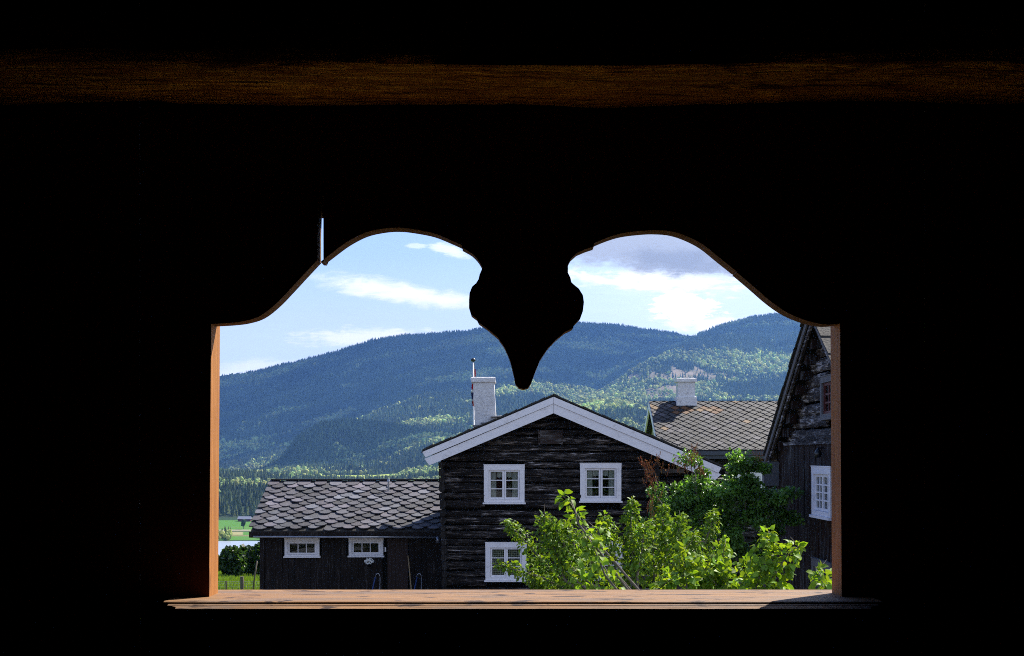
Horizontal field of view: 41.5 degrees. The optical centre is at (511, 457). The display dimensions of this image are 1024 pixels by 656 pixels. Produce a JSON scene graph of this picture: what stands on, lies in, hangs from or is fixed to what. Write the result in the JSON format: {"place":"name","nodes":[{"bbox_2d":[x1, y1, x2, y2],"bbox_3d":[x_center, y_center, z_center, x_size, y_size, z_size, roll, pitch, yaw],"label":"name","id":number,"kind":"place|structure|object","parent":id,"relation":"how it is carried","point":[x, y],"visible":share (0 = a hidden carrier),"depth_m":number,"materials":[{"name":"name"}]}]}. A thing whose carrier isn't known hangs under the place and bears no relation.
{"place":"outdoors","nodes":[
{"label":"outdoors","id":0,"kind":"place"},
{"bbox_2d":[218,571,259,589],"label":"meadow grass","id":1,"kind":"structure","parent":0,"point":[233,582],"depth_m":54.07,"materials":[{"name":"green plant"}]},
{"bbox_2d":[218,541,259,554],"bbox_3d":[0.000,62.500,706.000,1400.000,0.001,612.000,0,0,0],"label":"lake","id":2,"kind":"structure","parent":0,"point":[222,545],"depth_m":981.11,"materials":[{"name":"liquid"}]},
{"bbox_2d":[220,218,775,375],"label":"sky","id":3,"kind":"structure","parent":0,"point":[391,283],"materials":[{"name":"blue"}]},
{"bbox_2d":[218,340,783,589],"bbox_3d":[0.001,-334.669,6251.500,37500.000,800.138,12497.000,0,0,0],"label":"terrain","id":4,"kind":"structure","parent":0,"point":[239,532],"depth_m":4152.04,"materials":[{"name":"green plant"}]},
{"bbox_2d":[218,526,232,539],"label":"lakeside bushes","id":5,"kind":"object","parent":4,"relation":"on","point":[226,534],"visible":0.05,"depth_m":1032.00,"materials":[{"name":"green plant"}]},
{"bbox_2d":[218,545,247,576],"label":"round tree","id":6,"kind":"object","parent":4,"relation":"on","point":[232,561],"visible":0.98,"depth_m":65.60,"materials":[{"name":"green plant"}]},
{"bbox_2d":[224,576,247,589],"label":"wire fence","id":7,"kind":"object","parent":4,"relation":"on","point":[241,583],"visible":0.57,"depth_m":45.97,"materials":[{"name":"grey wood"}]},
{"bbox_2d":[241,519,245,528],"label":"field tree","id":8,"kind":"object","parent":4,"relation":"on","point":[243,522],"visible":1,"depth_m":1163.88,"materials":[{"name":"green plant"}]},
{"bbox_2d":[237,516,251,521],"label":"farm building","id":9,"kind":"structure","parent":4,"relation":"on","point":[247,518],"depth_m":1300.27,"materials":[{"name":"white paint"}]},
{"bbox_2d":[239,544,250,574],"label":"round tree","id":10,"kind":"object","parent":4,"relation":"on","point":[243,547],"visible":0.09,"depth_m":68.71,"materials":[{"name":"green plant"}]},
{"bbox_2d":[245,542,259,575],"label":"round tree","id":11,"kind":"object","parent":4,"relation":"on","point":[252,555],"visible":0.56,"depth_m":66.60,"materials":[{"name":"green plant"}]},
{"bbox_2d":[252,561,257,589],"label":"leaning pole","id":12,"kind":"object","parent":4,"relation":"on","point":[254,575],"visible":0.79,"depth_m":45.98,"materials":[{"name":"grey wood"}]},
{"bbox_2d":[249,478,443,589],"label":"outbuilding","id":13,"kind":"structure","parent":4,"relation":"on","point":[322,534],"depth_m":38.34,"materials":[{"name":"black wood"}]},
{"bbox_2d":[283,538,320,557],"bbox_3d":[-5.955,2.562,38.305,1.047,0.558,0.130,0,0,0],"label":"window","id":14,"kind":"structure","parent":13,"relation":"in","point":[287,541],"depth_m":38.27,"materials":[{"name":"white paint"}]},
{"bbox_2d":[347,538,384,556],"bbox_3d":[-4.140,2.551,38.305,1.040,0.551,0.130,0,0,0],"label":"window","id":15,"kind":"structure","parent":13,"relation":"in","point":[380,541],"depth_m":38.27,"materials":[{"name":"white paint"}]},
{"bbox_2d":[364,558,373,566],"bbox_3d":[-4.021,2.961,38.064,0.284,0.260,0.212,0,0,0],"label":"flower basket","id":16,"kind":"object","parent":13,"relation":"hanging from","point":[369,561],"visible":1,"depth_m":38.02,"materials":[{"name":"white plant"}]},
{"bbox_2d":[387,539,408,589],"bbox_3d":[-3.246,3.407,38.343,0.622,2.186,0.055,0,0,0],"label":"door","id":17,"kind":"structure","parent":13,"relation":"in","point":[397,548],"depth_m":38.34,"materials":[{"name":"brown wood"}]},
{"bbox_2d":[262,417,431,467],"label":"knoll forest","id":18,"kind":"object","parent":4,"relation":"on","point":[312,442],"visible":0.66,"depth_m":3515.94,"materials":[{"name":"green plant"}]},
{"bbox_2d":[408,556,411,589],"bbox_3d":[-2.840,3.644,38.000,0.032,1.722,0.571,0,0,-22],"label":"broomstick","id":19,"kind":"object","parent":4,"relation":"on","point":[409,573],"visible":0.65,"depth_m":38.09,"materials":[{"name":"brown wood"}]},
{"bbox_2d":[414,573,421,589],"bbox_3d":[-2.648,3.866,37.692,0.302,1.270,0.100,0,0,-32],"label":"barrow handle","id":20,"kind":"object","parent":4,"relation":"on","point":[416,581],"visible":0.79,"depth_m":37.69,"materials":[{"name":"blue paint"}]},
{"bbox_2d":[219,410,645,516],"bbox_3d":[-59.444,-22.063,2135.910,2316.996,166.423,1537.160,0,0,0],"label":"valley forest","id":21,"kind":"object","parent":4,"relation":"on","point":[239,489],"visible":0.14,"depth_m":2052.67,"materials":[{"name":"green plant"}]},
{"bbox_2d":[471,358,475,427],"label":"flagpole","id":22,"kind":"object","parent":4,"relation":"on","point":[473,360],"visible":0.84,"depth_m":57.97,"materials":[{"name":"white metal"}]},
{"bbox_2d":[471,369,475,405],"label":"pennant","id":23,"kind":"object","parent":22,"relation":"hanging from","point":[472,394],"visible":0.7,"depth_m":57.87,"materials":[{"name":"fabric"}]},
{"bbox_2d":[219,334,795,471],"bbox_3d":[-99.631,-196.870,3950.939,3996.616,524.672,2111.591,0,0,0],"label":"hillside forest","id":24,"kind":"object","parent":4,"relation":"on","point":[447,414],"visible":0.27,"depth_m":4306.19,"materials":[{"name":"green plant"}]},
{"bbox_2d":[219,311,800,452],"bbox_3d":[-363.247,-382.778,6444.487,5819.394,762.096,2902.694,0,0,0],"label":"mountain forest","id":25,"kind":"object","parent":4,"relation":"on","point":[283,408],"visible":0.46,"depth_m":6167.94,"materials":[{"name":"green plant"}]},
{"bbox_2d":[421,377,725,589],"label":"log house","id":26,"kind":"structure","parent":4,"relation":"on","point":[524,465],"depth_m":34.93,"materials":[{"name":"black wood"}]},
{"bbox_2d":[483,464,525,503],"bbox_3d":[-0.201,0.691,35.002,1.110,1.029,0.275,0,0,0],"label":"window","id":27,"kind":"structure","parent":26,"relation":"in","point":[503,483],"depth_m":34.93,"materials":[{"name":"white paint"}]},
{"bbox_2d":[484,542,526,581],"bbox_3d":[-0.156,2.700,34.945,1.123,1.029,0.161,0,0,0],"label":"window","id":28,"kind":"structure","parent":26,"relation":"in","point":[505,551],"depth_m":34.93,"materials":[{"name":"white paint"}]},
{"bbox_2d":[579,463,622,502],"bbox_3d":[2.294,0.652,35.002,1.123,1.029,0.275,0,0,0],"label":"window","id":29,"kind":"structure","parent":26,"relation":"in","point":[599,482],"depth_m":34.93,"materials":[{"name":"white paint"}]},
{"bbox_2d":[581,541,621,579],"bbox_3d":[2.327,2.674,34.945,1.110,1.003,0.161,0,0,0],"label":"window","id":30,"kind":"structure","parent":26,"relation":"in","point":[606,566],"depth_m":34.92,"materials":[{"name":"white paint"}]},
{"bbox_2d":[491,496,725,589],"bbox_3d":[1.194,2.481,16.101,2.889,4.046,1.446,0,0,0],"label":"plum tree","id":31,"kind":"object","parent":4,"relation":"on","point":[569,552],"visible":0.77,"depth_m":16.01,"materials":[{"name":"green plant"}]},
{"bbox_2d":[555,489,831,589],"bbox_3d":[1.332,2.370,10.056,2.442,4.265,1.146,0,0,19],"label":"apple tree","id":32,"kind":"object","parent":4,"relation":"on","point":[767,564],"visible":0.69,"depth_m":10.05,"materials":[{"name":"green plant"}]},
{"bbox_2d":[644,378,776,580],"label":"slate roofed house","id":33,"kind":"structure","parent":4,"relation":"on","point":[714,430],"depth_m":50.28,"materials":[{"name":"black stone"}]},
{"bbox_2d":[735,472,764,487],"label":"window","id":34,"kind":"structure","parent":33,"relation":"in","point":[756,474],"depth_m":49.00,"materials":[{"name":"white paint"}]},
{"bbox_2d":[633,443,804,586],"bbox_3d":[3.683,2.125,23.980,3.077,4.780,1.315,0,0,0],"label":"lilac bush","id":35,"kind":"object","parent":4,"relation":"on","point":[745,488],"visible":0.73,"depth_m":23.85,"materials":[{"name":"green plant"}]},
{"bbox_2d":[762,323,831,589],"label":"tall log building","id":36,"kind":"structure","parent":4,"relation":"on","point":[799,434],"depth_m":23.75,"materials":[{"name":"black wood"}]},
{"bbox_2d":[814,447,823,457],"bbox_3d":[5.121,-0.080,22.500,0.157,0.180,0.120,0,0,0],"label":"wall lamp","id":37,"kind":"object","parent":36,"relation":"attached to","point":[817,453],"visible":1,"depth_m":22.47,"materials":[{"name":"black metal"}]},
{"bbox_2d":[809,466,831,520],"bbox_3d":[5.192,0.573,22.275,0.275,0.873,1.410,0,0,0],"label":"window","id":38,"kind":"structure","parent":36,"relation":"in","point":[821,506],"depth_m":22.36,"materials":[{"name":"white paint"}]},
{"bbox_2d":[811,557,831,588],"bbox_3d":[5.192,2.156,22.275,0.275,0.928,1.410,0,0,0],"label":"window","id":39,"kind":"structure","parent":36,"relation":"in","point":[814,561],"depth_m":22.55,"materials":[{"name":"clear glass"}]},
{"bbox_2d":[818,374,830,420],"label":"window","id":40,"kind":"structure","parent":36,"relation":"in","point":[825,380],"depth_m":22.49,"materials":[{"name":"red paint"}]},
{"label":"floor","id":41,"kind":"structure","parent":0,"visible":0},
{"bbox_2d":[0,0,1023,655],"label":"carved window wall","id":42,"kind":"structure","parent":41,"relation":"on","point":[148,250],"depth_m":2.00,"materials":[{"name":"brown wood"}]},
{"bbox_2d":[0,11,1023,107],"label":"ceiling beam","id":43,"kind":"structure","parent":42,"relation":"attached to","point":[330,58],"depth_m":1.81,"materials":[{"name":"brown wood"}]}
]}

